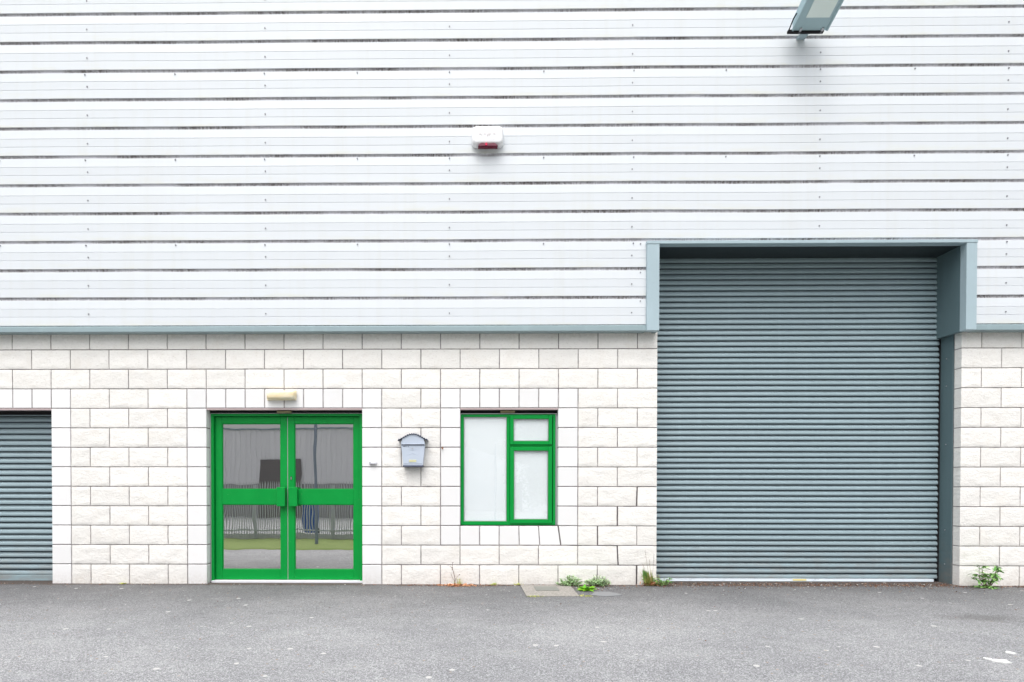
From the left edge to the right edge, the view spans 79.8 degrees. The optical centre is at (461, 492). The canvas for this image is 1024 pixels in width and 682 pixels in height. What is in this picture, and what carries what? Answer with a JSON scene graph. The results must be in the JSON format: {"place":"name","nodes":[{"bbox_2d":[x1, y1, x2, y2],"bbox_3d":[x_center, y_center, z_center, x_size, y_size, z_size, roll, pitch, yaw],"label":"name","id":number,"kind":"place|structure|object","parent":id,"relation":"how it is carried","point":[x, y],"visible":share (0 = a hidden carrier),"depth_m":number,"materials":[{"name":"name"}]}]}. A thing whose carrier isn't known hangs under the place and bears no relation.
{"place":"outdoors","nodes":[
{"label":"outdoors","id":0,"kind":"place"},
{"bbox_2d":[0,580,1023,681],"bbox_3d":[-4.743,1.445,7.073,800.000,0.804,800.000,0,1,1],"label":"ground","id":1,"kind":"structure","parent":0,"point":[253,632],"depth_m":4.68,"materials":[{"name":"grey asphalt"}]},
{"bbox_2d":[438,563,480,586],"bbox_3d":[-0.038,0.927,6.901,0.516,0.276,0.220,0,1,1],"label":"dried weed","id":2,"kind":"object","parent":1,"relation":"on","point":[458,584],"visible":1,"depth_m":6.93,"materials":[{"name":"brown plant"}]},
{"bbox_2d":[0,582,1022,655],"bbox_3d":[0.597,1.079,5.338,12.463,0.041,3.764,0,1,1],"label":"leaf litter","id":3,"kind":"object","parent":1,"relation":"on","point":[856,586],"visible":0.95,"depth_m":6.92,"materials":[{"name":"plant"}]},
{"bbox_2d":[0,0,1023,585],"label":"warehouse","id":4,"kind":"structure","parent":1,"relation":"on","point":[702,290],"depth_m":6.91,"materials":[{"name":"white painted metal cladding"},{"name":"white concrete block"}]},
{"bbox_2d":[215,417,287,579],"bbox_3d":[-2.469,0.061,7.147,0.848,1.912,0.108,0,1,1],"label":"door leaf","id":5,"kind":"structure","parent":4,"relation":"in","point":[251,504],"depth_m":7.17,"materials":[{"name":"green paint"}]},
{"bbox_2d":[267,390,296,399],"bbox_3d":[-2.063,-1.119,6.965,0.342,0.114,0.076,0,1,1],"label":"bulkhead light","id":6,"kind":"object","parent":4,"relation":"attached to","point":[281,394],"visible":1,"depth_m":6.93,"materials":[{"name":"white plastic"}]},
{"bbox_2d":[288,417,359,579],"bbox_3d":[-1.611,0.062,7.137,0.851,1.912,0.108,0,1,1],"label":"door leaf","id":7,"kind":"structure","parent":4,"relation":"in","point":[324,452],"depth_m":7.16,"materials":[{"name":"green paint"}]},
{"bbox_2d":[398,433,427,466],"bbox_3d":[-0.551,-0.489,6.942,0.340,0.380,0.112,0,1,1],"label":"letterbox","id":8,"kind":"object","parent":4,"relation":"attached to","point":[413,448],"visible":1,"depth_m":6.90,"materials":[{"name":"blue paint"}]},
{"bbox_2d":[472,126,502,148],"bbox_3d":[0.290,-3.962,6.789,0.350,0.230,0.110,0,1,1],"label":"alarm box","id":9,"kind":"object","parent":4,"relation":"attached to","point":[487,137],"visible":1,"depth_m":6.75,"materials":[{"name":"white plastic"}]},
{"bbox_2d":[460,410,557,524],"bbox_3d":[0.546,-0.293,7.076,1.124,1.330,0.082,0,1,1],"label":"window frame","id":10,"kind":"structure","parent":4,"relation":"in","point":[508,461],"depth_m":7.07,"materials":[{"name":"green paint"}]},
{"bbox_2d":[787,0,843,39],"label":"flood light","id":11,"kind":"object","parent":4,"relation":"attached to","point":[814,17],"visible":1,"depth_m":6.54,"materials":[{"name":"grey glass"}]},
{"bbox_2d":[520,585,578,596],"bbox_3d":[0.944,1.065,6.578,0.560,0.042,0.697,0,1,1],"label":"inspection cover","id":12,"kind":"object","parent":1,"relation":"in","point":[549,590],"visible":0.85,"depth_m":6.50,"materials":[{"name":"concrete"}]},
{"bbox_2d":[555,574,582,585],"bbox_3d":[1.218,0.987,6.893,0.340,0.134,0.178,0,1,1],"label":"weed","id":13,"kind":"object","parent":1,"relation":"on","point":[570,582],"visible":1,"depth_m":6.88,"materials":[{"name":"green plant"}]},
{"bbox_2d":[578,584,595,590],"bbox_3d":[1.346,1.036,6.588,0.212,0.079,0.236,0,1,23],"label":"weed","id":14,"kind":"object","parent":1,"relation":"on","point":[584,588],"visible":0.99,"depth_m":6.56,"materials":[{"name":"green plant"}]},
{"bbox_2d":[583,575,610,586],"bbox_3d":[1.522,0.985,6.864,0.333,0.139,0.163,0,1,14],"label":"weed","id":15,"kind":"object","parent":1,"relation":"on","point":[597,582],"visible":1,"depth_m":6.85,"materials":[{"name":"green plant"}]},
{"bbox_2d":[591,592,621,596],"bbox_3d":[1.489,1.064,6.346,0.320,0.030,0.260,0,1,1],"label":"asphalt patch","id":16,"kind":"object","parent":1,"relation":"on","point":[605,594],"visible":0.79,"depth_m":6.31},
{"bbox_2d":[640,553,672,586],"bbox_3d":[2.204,0.852,6.899,0.385,0.420,0.183,0,1,1],"label":"weed","id":17,"kind":"object","parent":1,"relation":"on","point":[648,579],"visible":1,"depth_m":6.89,"materials":[{"name":"green plant"}]},
{"bbox_2d":[968,565,1004,588],"bbox_3d":[5.835,0.933,6.775,0.400,0.276,0.217,0,1,1],"label":"weed","id":18,"kind":"object","parent":1,"relation":"on","point":[993,577],"visible":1,"depth_m":6.76,"materials":[{"name":"green plant"}]},
{"bbox_2d":[991,659,1011,663],"bbox_3d":[3.487,1.088,3.938,0.110,0.009,0.085,0,1,1],"label":"paint spot","id":19,"kind":"object","parent":1,"relation":"on","point":[1004,661],"visible":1,"depth_m":3.94,"materials":[{"name":"white paint"}]}
]}

